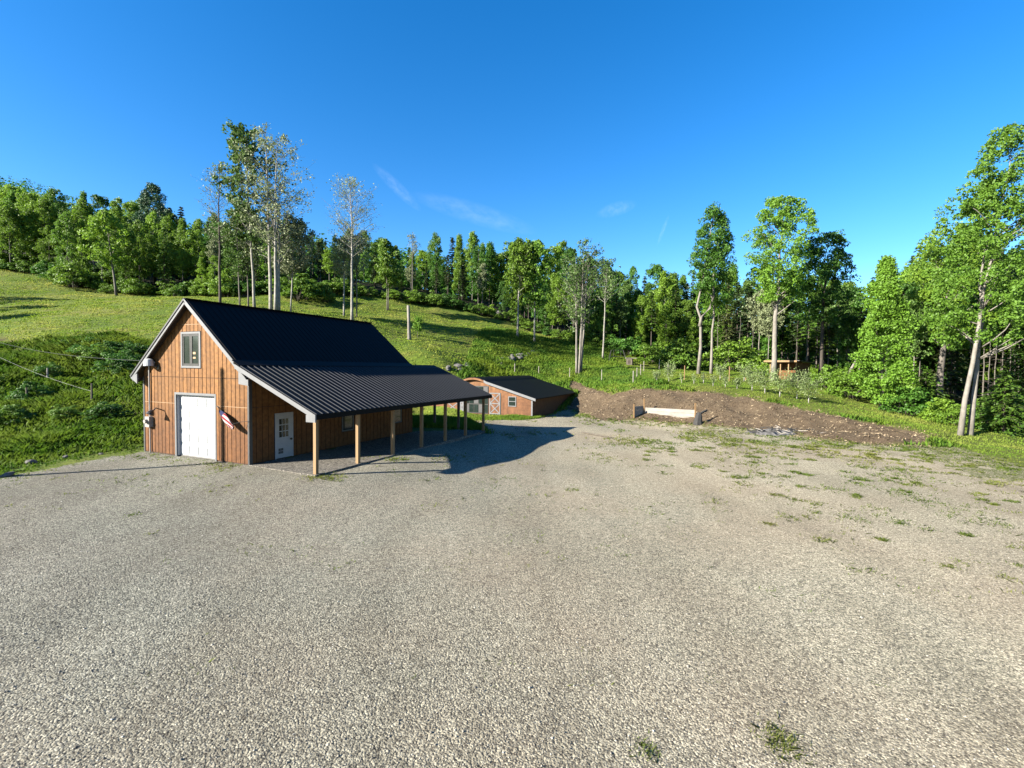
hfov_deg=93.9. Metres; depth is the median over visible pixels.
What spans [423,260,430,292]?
spruce tree
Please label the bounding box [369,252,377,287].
spruce tree
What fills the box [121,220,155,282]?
forest tree
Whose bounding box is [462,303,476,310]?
edge shrub
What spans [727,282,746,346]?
spruce tree
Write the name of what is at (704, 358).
edge shrub
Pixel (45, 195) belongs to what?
forest tree
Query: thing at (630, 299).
forest tree
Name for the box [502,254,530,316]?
forest tree
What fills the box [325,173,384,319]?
aspen tree
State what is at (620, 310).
aspen tree
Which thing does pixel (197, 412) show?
garage door
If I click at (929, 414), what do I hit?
shrub
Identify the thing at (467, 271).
forest tree
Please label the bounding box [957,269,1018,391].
forest tree
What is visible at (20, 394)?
bramble bush
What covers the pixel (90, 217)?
aspen tree
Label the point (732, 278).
forest tree
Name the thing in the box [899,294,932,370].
aspen tree
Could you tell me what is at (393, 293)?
edge shrub
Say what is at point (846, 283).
forest tree
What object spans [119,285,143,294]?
edge shrub
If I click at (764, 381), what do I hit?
fruit sapling
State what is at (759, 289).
forest tree
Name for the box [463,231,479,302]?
aspen tree
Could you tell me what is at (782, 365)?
cabin
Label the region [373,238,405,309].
maple tree
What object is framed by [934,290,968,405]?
spruce tree
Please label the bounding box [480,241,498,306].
forest tree
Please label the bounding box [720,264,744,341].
forest tree
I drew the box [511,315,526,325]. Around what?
edge shrub
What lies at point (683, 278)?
forest tree
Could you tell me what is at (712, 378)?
fruit sapling
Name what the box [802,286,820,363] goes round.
spruce tree
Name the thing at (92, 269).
undergrowth bush
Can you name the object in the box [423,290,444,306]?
edge shrub
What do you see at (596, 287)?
forest tree
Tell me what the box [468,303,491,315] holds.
edge shrub
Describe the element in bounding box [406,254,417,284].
forest tree
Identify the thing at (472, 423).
yard grass
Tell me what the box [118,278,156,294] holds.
edge shrub
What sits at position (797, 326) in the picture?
spruce tree
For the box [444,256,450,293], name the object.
spruce tree
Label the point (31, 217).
forest tree
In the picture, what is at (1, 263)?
edge shrub
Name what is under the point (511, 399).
window
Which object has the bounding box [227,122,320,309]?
birch tree
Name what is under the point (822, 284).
forest tree
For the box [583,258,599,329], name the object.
forest tree
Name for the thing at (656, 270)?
forest tree
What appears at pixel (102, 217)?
maple tree
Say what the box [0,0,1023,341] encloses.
sky
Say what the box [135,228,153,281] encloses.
forest tree
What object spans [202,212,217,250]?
forest tree
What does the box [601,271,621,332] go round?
forest tree
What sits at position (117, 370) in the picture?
bramble bush
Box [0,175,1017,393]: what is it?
distant forest
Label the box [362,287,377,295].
edge shrub
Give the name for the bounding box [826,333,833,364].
dead tree
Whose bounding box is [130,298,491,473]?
barn
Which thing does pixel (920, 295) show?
maple tree
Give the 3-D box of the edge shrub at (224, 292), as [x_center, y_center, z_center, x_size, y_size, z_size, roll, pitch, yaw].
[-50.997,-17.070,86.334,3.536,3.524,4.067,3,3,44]
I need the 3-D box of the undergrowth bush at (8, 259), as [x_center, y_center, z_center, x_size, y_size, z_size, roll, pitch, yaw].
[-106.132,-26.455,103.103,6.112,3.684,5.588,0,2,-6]
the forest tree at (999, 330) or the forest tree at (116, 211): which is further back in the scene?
the forest tree at (116, 211)
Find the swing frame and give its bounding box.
[608,350,625,359]
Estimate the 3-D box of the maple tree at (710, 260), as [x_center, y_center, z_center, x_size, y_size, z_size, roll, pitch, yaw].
[25.748,-12.127,61.876,6.373,22.614,6.396,1,2,0]
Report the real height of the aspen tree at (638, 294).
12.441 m
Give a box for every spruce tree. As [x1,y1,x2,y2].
[153,224,173,287]
[170,207,188,282]
[221,238,233,279]
[233,246,249,284]
[253,251,260,279]
[300,243,309,272]
[305,236,315,278]
[307,235,314,276]
[313,242,324,282]
[321,242,327,279]
[329,235,338,281]
[330,236,337,278]
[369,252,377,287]
[398,262,405,292]
[404,249,409,267]
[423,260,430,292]
[424,271,427,290]
[432,263,440,293]
[444,255,452,285]
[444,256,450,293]
[447,237,457,282]
[456,262,469,300]
[457,265,466,295]
[524,295,533,320]
[573,274,591,327]
[611,296,622,337]
[641,276,647,322]
[644,292,660,344]
[663,280,686,342]
[673,315,678,340]
[681,283,693,350]
[685,273,695,336]
[693,279,704,351]
[716,283,736,349]
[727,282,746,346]
[727,293,739,340]
[733,286,757,344]
[771,273,794,359]
[788,301,806,356]
[790,292,812,360]
[793,292,819,360]
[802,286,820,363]
[811,318,834,363]
[813,295,838,363]
[856,296,870,352]
[909,246,927,301]
[916,268,950,382]
[920,295,961,397]
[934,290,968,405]
[960,279,989,404]
[981,259,1018,374]
[988,251,1003,395]
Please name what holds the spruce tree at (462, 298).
on the meadow ground at (452, 311)
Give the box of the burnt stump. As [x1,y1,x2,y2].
[693,409,706,424]
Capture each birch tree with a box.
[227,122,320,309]
[263,213,322,311]
[553,237,611,372]
[584,257,622,357]
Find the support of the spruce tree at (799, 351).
on the meadow ground at (452, 311)
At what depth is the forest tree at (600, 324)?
89.67 m
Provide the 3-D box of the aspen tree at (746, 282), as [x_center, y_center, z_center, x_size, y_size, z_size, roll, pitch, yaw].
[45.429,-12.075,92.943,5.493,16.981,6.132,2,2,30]
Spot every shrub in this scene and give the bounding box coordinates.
[0,259,8,269]
[0,263,14,270]
[7,262,28,271]
[14,260,32,272]
[30,260,52,275]
[35,264,57,278]
[45,268,70,279]
[48,260,94,288]
[70,269,107,288]
[85,280,105,289]
[96,283,120,292]
[109,277,128,292]
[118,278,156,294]
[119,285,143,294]
[150,288,161,294]
[155,280,177,294]
[163,286,185,296]
[172,283,191,296]
[182,280,196,295]
[188,282,210,295]
[197,282,218,295]
[205,281,227,295]
[207,269,245,296]
[221,281,240,296]
[232,279,261,295]
[242,279,268,294]
[255,275,287,294]
[266,273,326,300]
[312,280,324,291]
[316,284,335,302]
[321,278,345,293]
[336,278,350,292]
[338,286,359,295]
[353,283,367,295]
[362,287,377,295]
[380,288,400,298]
[394,293,406,299]
[400,289,420,302]
[408,289,428,303]
[416,295,435,304]
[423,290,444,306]
[442,293,454,302]
[443,295,463,307]
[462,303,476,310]
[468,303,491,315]
[479,304,496,316]
[493,313,501,318]
[499,309,516,320]
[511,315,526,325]
[519,319,536,330]
[531,322,545,332]
[541,326,552,335]
[550,329,564,337]
[559,330,572,337]
[563,330,584,340]
[575,329,600,340]
[585,336,606,347]
[604,334,623,349]
[615,336,648,355]
[633,341,667,363]
[655,337,706,368]
[684,345,698,358]
[701,352,717,364]
[702,336,768,370]
[720,356,754,365]
[745,359,769,376]
[808,366,854,388]
[810,364,825,373]
[823,361,857,374]
[824,367,878,400]
[876,378,916,402]
[877,386,932,415]
[916,397,969,422]
[933,403,981,425]
[966,406,1021,433]
[975,382,1023,432]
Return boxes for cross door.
[447,402,456,408]
[460,402,463,410]
[489,393,500,414]
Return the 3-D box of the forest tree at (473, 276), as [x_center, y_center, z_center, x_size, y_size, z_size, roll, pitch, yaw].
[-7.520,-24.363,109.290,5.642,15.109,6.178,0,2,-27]
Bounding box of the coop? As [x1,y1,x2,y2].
[626,358,637,364]
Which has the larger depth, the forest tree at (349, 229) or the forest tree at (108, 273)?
the forest tree at (349, 229)
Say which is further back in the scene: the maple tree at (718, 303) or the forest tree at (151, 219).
the forest tree at (151, 219)
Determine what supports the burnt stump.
on the dirt bank
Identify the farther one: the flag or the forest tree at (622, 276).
the forest tree at (622, 276)
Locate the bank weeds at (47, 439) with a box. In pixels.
[0,330,154,475]
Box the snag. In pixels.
[407,305,410,339]
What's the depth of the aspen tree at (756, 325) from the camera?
83.65 m
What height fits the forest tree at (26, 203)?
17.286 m
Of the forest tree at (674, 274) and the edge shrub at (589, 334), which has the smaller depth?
the edge shrub at (589, 334)
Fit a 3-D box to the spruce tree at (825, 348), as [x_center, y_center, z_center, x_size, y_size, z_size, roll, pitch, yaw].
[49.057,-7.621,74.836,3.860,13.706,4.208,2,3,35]
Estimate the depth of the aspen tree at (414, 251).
100.05 m
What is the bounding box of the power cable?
[3,343,139,360]
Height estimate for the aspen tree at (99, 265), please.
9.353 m
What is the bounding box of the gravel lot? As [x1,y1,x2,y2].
[0,409,1023,767]
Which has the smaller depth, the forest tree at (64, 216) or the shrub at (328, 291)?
the shrub at (328, 291)
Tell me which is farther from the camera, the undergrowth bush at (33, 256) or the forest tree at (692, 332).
the undergrowth bush at (33, 256)
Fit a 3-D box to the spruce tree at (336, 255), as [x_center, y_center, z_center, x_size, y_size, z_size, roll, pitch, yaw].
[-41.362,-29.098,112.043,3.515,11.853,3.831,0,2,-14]
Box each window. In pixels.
[180,331,201,367]
[342,415,353,431]
[395,409,401,422]
[508,396,515,406]
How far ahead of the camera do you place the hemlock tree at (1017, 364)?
43.05 m
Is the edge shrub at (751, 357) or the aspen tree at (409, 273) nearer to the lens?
the edge shrub at (751, 357)
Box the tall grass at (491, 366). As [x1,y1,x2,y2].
[456,327,1022,446]
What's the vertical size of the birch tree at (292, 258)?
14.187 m
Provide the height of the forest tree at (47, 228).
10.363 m
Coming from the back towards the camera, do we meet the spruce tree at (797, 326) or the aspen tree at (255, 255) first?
the spruce tree at (797, 326)
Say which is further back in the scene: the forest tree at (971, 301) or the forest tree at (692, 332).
the forest tree at (692, 332)
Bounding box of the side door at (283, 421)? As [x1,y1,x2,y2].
[275,412,293,459]
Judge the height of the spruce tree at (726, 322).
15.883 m
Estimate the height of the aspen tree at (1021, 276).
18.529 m
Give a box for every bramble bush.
[0,374,7,382]
[0,404,37,423]
[4,381,56,400]
[31,361,65,375]
[46,404,80,419]
[64,344,97,352]
[74,344,117,359]
[77,401,132,419]
[79,336,99,342]
[90,355,126,371]
[96,340,123,350]
[100,350,134,364]
[105,340,130,348]
[112,362,135,373]
[117,350,141,357]
[117,356,139,368]
[120,342,148,353]
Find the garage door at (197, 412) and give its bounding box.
[180,395,214,458]
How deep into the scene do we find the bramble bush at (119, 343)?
41.42 m
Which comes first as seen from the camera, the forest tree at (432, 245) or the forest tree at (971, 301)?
the forest tree at (971, 301)
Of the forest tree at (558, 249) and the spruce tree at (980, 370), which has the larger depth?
the forest tree at (558, 249)
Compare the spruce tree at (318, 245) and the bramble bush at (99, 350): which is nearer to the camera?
the bramble bush at (99, 350)
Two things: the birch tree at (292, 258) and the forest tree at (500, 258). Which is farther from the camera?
the forest tree at (500, 258)
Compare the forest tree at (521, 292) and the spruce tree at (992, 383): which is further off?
the forest tree at (521, 292)
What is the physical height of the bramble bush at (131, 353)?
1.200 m
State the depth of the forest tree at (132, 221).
114.01 m
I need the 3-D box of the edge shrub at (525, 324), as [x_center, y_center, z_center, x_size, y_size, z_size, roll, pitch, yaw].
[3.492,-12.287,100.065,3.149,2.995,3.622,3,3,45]
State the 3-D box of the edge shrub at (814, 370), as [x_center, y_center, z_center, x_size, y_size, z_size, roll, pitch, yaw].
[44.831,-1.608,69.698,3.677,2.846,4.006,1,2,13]
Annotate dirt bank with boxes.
[565,381,928,444]
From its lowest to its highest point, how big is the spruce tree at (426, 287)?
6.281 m
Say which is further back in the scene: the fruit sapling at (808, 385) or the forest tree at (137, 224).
the forest tree at (137, 224)
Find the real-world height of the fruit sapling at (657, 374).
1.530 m
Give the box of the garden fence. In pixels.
[514,364,643,382]
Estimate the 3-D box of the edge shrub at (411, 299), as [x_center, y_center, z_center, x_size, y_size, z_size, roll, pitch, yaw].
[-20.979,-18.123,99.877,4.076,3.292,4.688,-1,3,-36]
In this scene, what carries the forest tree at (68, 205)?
on the meadow ground at (452, 311)
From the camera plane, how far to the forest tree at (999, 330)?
54.62 m
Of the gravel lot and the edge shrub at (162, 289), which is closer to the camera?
the gravel lot
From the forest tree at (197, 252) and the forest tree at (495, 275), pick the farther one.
the forest tree at (495, 275)
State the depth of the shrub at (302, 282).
84.27 m
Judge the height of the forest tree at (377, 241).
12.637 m
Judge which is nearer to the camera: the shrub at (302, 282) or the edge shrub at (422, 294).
the shrub at (302, 282)
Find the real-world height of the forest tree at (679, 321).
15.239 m
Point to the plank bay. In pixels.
(639, 410)
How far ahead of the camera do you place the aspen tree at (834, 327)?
73.42 m
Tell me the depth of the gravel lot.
9.45 m
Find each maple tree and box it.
[76,209,139,295]
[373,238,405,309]
[686,201,736,373]
[693,248,733,373]
[741,195,819,380]
[787,229,865,373]
[848,255,919,409]
[898,221,1010,402]
[916,121,1023,435]
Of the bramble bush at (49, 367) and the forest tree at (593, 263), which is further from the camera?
the forest tree at (593, 263)
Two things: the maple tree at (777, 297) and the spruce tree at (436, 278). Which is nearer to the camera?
the maple tree at (777, 297)
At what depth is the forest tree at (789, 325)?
102.95 m
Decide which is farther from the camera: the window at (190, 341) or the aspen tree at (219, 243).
the aspen tree at (219, 243)
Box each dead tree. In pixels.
[805,322,809,360]
[814,323,819,363]
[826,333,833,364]
[915,346,932,379]
[960,342,978,409]
[977,343,991,395]
[977,344,991,398]
[990,345,1000,410]
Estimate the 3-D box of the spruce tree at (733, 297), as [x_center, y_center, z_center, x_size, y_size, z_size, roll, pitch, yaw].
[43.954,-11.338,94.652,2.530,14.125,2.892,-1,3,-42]
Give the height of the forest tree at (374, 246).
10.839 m
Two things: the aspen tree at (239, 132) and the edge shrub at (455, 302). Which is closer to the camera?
the aspen tree at (239, 132)
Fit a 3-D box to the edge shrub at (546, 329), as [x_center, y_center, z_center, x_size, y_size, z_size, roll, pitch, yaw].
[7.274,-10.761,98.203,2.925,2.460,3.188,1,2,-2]
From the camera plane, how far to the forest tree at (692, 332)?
89.34 m
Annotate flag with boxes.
[217,406,248,429]
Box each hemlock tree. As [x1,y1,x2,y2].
[900,369,949,412]
[975,369,1023,437]
[990,323,1023,406]
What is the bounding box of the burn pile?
[747,425,823,435]
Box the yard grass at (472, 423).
[412,413,544,433]
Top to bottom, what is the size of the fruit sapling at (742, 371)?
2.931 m
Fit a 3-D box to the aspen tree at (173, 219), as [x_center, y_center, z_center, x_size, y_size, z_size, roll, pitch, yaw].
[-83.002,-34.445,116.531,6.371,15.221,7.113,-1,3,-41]
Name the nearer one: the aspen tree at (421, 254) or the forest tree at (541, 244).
the forest tree at (541, 244)
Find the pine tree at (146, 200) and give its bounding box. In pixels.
[127,182,177,281]
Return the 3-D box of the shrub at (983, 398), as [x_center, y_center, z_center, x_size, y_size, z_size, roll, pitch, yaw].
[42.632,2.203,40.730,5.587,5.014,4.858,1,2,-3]
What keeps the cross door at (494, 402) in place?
in the shed
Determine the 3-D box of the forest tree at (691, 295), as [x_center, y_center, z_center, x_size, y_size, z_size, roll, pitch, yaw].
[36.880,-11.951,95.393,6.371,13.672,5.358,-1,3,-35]
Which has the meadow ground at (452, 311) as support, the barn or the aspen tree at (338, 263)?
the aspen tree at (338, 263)
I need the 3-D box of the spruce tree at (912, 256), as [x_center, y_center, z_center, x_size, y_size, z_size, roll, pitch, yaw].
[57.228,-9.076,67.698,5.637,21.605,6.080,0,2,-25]
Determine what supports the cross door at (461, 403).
in the shed
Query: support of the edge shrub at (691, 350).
on the meadow ground at (452, 311)
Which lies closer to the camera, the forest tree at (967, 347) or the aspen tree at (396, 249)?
the forest tree at (967, 347)
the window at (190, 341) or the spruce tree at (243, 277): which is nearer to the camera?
the window at (190, 341)
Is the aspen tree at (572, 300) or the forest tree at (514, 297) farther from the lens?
the forest tree at (514, 297)
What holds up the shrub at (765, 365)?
on the meadow ground at (452, 311)
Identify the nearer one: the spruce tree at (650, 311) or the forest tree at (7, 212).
the spruce tree at (650, 311)
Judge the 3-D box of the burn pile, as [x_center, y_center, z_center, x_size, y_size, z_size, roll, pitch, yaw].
[20.954,3.665,37.653,6.194,0.509,3.163,0,2,-8]
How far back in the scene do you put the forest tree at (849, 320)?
65.79 m
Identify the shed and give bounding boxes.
[432,375,574,415]
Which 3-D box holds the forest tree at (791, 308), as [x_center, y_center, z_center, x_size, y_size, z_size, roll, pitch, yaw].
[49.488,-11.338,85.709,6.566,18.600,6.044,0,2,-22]
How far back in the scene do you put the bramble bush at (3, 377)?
33.10 m
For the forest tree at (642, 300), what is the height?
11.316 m
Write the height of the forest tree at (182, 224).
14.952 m
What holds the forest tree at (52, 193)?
on the meadow ground at (452, 311)
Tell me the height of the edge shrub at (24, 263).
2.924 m
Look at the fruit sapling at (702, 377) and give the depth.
54.50 m
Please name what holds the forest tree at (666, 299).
on the meadow ground at (452, 311)
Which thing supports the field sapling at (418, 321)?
on the meadow ground at (452, 311)
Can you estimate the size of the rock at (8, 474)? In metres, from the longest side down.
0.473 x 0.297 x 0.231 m
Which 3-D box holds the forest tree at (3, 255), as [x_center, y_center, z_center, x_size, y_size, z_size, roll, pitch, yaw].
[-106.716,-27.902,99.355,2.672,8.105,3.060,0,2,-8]
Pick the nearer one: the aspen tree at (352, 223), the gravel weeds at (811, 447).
the gravel weeds at (811, 447)
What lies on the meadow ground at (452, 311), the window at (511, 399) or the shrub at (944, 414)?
the shrub at (944, 414)
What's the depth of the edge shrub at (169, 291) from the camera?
86.89 m
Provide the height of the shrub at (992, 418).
2.626 m
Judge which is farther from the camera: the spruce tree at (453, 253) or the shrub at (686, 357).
the spruce tree at (453, 253)
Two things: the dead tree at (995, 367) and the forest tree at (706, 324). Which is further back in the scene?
the forest tree at (706, 324)
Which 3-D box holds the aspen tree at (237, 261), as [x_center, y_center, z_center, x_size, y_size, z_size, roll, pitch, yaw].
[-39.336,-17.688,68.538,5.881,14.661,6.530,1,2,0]
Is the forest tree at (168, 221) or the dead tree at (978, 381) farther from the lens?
the forest tree at (168, 221)
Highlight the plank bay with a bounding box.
[633,399,695,417]
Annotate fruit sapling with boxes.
[652,370,661,379]
[662,359,677,380]
[701,372,706,382]
[709,374,716,385]
[714,363,727,377]
[721,372,730,387]
[733,375,742,388]
[735,362,753,377]
[743,368,757,389]
[751,359,777,392]
[766,367,796,396]
[782,367,812,398]
[788,366,830,402]
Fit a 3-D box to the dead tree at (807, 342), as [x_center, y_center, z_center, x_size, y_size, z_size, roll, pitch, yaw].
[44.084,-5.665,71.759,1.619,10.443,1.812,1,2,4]
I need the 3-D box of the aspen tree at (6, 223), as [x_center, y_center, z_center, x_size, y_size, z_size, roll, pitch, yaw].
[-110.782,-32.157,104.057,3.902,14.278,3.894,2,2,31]
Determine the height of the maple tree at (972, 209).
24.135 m
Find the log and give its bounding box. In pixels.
[582,431,611,437]
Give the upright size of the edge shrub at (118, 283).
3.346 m
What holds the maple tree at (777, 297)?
on the meadow ground at (452, 311)
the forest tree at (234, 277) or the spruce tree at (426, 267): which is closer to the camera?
the forest tree at (234, 277)
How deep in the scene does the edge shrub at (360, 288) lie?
96.24 m
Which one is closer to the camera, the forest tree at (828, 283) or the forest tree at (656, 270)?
the forest tree at (828, 283)
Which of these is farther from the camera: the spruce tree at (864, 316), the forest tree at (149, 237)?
the forest tree at (149, 237)
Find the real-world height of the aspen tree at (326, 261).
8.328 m
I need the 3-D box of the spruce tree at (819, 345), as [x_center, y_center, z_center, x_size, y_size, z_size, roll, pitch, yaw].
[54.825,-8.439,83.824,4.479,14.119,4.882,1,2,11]
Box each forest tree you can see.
[0,186,13,253]
[0,204,28,261]
[0,236,6,261]
[2,189,24,253]
[4,184,23,252]
[8,190,49,254]
[13,197,63,256]
[16,210,43,267]
[32,225,62,262]
[34,213,65,257]
[38,194,56,250]
[46,187,68,224]
[50,210,82,265]
[60,199,94,259]
[60,201,73,251]
[69,219,91,270]
[78,191,87,206]
[89,194,109,248]
[98,207,129,270]
[99,241,131,279]
[108,198,125,213]
[111,200,142,256]
[114,249,135,280]
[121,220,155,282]
[124,209,143,250]
[133,232,163,285]
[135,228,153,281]
[142,210,169,284]
[150,216,178,283]
[156,224,177,282]
[169,218,191,280]
[178,218,213,274]
[188,229,206,277]
[194,257,208,284]
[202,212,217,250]
[202,224,233,275]
[206,256,221,281]
[223,237,245,282]
[244,227,267,282]
[251,227,281,279]
[257,228,271,274]
[285,239,298,280]
[341,228,362,282]
[357,252,369,284]
[367,237,390,284]
[367,242,382,277]
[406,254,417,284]
[424,231,445,293]
[428,252,444,287]
[452,233,466,298]
[455,251,474,287]
[465,243,490,297]
[476,242,486,295]
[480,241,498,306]
[487,251,500,306]
[490,253,508,301]
[495,281,509,317]
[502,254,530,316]
[503,264,517,309]
[508,291,521,312]
[528,239,552,305]
[529,275,546,321]
[535,283,553,324]
[543,273,562,329]
[544,244,565,304]
[544,276,569,333]
[550,239,571,325]
[557,247,583,332]
[577,286,602,329]
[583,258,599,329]
[585,278,600,324]
[592,265,619,331]
[595,285,617,338]
[600,271,633,337]
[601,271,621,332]
[610,292,637,339]
[626,266,641,313]
[628,295,652,339]
[631,312,646,341]
[643,263,663,326]
[643,283,658,344]
[644,288,666,341]
[652,282,670,346]
[653,304,677,345]
[660,281,684,343]
[667,272,685,345]
[675,299,698,346]
[679,274,688,330]
[685,290,709,345]
[685,317,698,348]
[697,292,728,347]
[701,276,715,351]
[711,270,735,340]
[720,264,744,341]
[741,284,760,347]
[747,282,782,355]
[757,263,776,358]
[777,269,806,359]
[784,270,795,354]
[794,275,818,361]
[806,266,828,353]
[818,280,841,366]
[819,281,867,370]
[829,285,865,367]
[831,312,861,366]
[880,266,926,364]
[880,280,924,377]
[902,261,938,376]
[903,259,941,375]
[923,265,987,404]
[952,245,988,372]
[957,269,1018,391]
[985,248,1021,383]
[997,335,1015,364]
[1006,328,1023,377]
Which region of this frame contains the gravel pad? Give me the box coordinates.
[249,429,484,476]
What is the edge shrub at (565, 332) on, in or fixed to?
on the meadow ground at (452, 311)
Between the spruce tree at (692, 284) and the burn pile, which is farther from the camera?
the spruce tree at (692, 284)
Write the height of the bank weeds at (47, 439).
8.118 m
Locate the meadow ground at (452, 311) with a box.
[0,250,1023,478]
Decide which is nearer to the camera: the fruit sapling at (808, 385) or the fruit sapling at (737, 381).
the fruit sapling at (808, 385)
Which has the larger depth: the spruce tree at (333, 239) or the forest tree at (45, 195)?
the forest tree at (45, 195)
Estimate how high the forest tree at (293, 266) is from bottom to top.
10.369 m
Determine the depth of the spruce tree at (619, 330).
94.56 m
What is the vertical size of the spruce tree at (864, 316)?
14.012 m
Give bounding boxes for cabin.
[764,360,814,380]
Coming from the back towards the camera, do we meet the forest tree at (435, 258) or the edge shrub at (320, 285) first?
the forest tree at (435, 258)
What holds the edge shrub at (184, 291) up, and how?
on the meadow ground at (452, 311)
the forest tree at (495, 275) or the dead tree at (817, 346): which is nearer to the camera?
the dead tree at (817, 346)
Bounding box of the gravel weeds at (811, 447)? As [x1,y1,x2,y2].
[1,413,1023,767]
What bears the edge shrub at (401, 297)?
on the meadow ground at (452, 311)
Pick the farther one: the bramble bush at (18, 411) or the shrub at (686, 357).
the shrub at (686, 357)
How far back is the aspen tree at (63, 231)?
100.44 m
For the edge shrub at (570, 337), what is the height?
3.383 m
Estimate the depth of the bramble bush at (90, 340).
41.86 m
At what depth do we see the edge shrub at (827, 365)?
65.81 m
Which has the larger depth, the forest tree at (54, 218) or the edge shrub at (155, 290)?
the forest tree at (54, 218)
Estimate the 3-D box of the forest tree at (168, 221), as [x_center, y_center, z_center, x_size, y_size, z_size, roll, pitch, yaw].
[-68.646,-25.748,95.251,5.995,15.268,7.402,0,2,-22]
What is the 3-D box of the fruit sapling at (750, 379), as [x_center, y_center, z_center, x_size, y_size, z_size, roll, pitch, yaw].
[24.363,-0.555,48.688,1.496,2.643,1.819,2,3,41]
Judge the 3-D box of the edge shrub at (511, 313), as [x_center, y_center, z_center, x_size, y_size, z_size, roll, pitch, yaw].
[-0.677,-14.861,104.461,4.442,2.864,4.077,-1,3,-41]
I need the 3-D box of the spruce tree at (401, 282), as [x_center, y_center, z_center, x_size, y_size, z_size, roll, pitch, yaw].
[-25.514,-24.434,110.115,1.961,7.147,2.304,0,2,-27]
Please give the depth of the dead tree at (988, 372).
45.98 m
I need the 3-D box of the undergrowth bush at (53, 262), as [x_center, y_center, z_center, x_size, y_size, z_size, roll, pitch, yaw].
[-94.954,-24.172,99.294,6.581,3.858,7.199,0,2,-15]
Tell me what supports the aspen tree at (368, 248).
on the meadow ground at (452, 311)
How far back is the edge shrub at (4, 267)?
95.84 m
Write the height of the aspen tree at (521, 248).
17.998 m
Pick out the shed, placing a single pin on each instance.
(528, 395)
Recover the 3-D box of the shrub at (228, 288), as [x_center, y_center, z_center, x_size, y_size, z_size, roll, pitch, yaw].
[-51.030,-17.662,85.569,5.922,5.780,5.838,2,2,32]
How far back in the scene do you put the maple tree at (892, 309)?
46.01 m
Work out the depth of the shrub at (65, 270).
89.03 m
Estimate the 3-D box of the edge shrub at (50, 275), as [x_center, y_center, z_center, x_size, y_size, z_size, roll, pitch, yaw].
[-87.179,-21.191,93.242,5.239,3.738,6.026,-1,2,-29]
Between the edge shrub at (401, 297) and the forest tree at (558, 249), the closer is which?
the edge shrub at (401, 297)
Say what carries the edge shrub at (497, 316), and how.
on the meadow ground at (452, 311)
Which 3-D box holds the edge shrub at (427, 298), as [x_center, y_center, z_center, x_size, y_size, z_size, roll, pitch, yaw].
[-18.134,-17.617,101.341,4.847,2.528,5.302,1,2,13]
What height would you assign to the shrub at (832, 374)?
3.347 m
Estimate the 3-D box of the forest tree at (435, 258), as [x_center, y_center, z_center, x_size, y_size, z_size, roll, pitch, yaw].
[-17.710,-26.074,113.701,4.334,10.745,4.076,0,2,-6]
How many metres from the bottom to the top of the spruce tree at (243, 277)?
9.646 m
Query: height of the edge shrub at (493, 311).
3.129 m
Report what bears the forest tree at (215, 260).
on the meadow ground at (452, 311)
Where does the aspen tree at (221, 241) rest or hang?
on the meadow ground at (452, 311)
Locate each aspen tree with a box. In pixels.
[0,203,8,246]
[57,213,72,247]
[85,215,101,271]
[91,241,105,281]
[164,211,178,241]
[194,160,242,302]
[204,119,293,306]
[205,238,222,274]
[212,207,262,304]
[215,223,229,262]
[226,202,266,305]
[312,237,327,281]
[320,250,335,273]
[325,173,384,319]
[327,236,360,315]
[344,233,372,316]
[360,229,372,278]
[388,245,402,272]
[403,265,416,291]
[407,234,419,295]
[415,249,427,290]
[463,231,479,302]
[475,263,489,302]
[497,249,510,311]
[501,236,538,336]
[520,240,553,340]
[558,277,572,329]
[567,262,586,291]
[567,291,574,316]
[612,300,628,335]
[618,279,635,339]
[631,289,645,340]
[652,269,681,344]
[732,278,757,343]
[742,288,774,354]
[757,301,785,358]
[824,285,855,361]
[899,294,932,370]
[995,264,1023,347]
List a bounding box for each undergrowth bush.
[1,251,16,263]
[12,252,39,266]
[27,253,56,264]
[32,258,68,268]
[80,262,99,272]
[91,268,125,283]
[105,268,137,282]
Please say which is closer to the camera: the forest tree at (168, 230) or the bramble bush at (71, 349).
the bramble bush at (71, 349)
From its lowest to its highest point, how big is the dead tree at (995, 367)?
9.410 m
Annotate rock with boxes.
[0,471,14,477]
[25,459,37,463]
[454,363,462,367]
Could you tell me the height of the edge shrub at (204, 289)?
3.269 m
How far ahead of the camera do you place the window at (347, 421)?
25.53 m
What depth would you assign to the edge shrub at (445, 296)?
103.29 m
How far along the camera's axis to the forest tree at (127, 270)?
91.17 m
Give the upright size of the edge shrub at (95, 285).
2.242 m
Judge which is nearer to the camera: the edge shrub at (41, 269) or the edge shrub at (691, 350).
the edge shrub at (691, 350)
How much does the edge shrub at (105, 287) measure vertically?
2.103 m
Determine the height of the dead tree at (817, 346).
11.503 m
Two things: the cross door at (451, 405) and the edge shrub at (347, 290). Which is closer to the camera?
the cross door at (451, 405)
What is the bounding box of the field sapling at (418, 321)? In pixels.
[412,315,423,337]
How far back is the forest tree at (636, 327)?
91.44 m
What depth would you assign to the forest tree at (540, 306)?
103.88 m
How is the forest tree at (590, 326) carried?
on the meadow ground at (452, 311)
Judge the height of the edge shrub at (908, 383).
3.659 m
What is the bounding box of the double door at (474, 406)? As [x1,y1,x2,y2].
[467,386,488,413]
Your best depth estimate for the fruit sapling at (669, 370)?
57.56 m
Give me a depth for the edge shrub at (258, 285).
86.70 m
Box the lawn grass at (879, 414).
[435,359,1023,457]

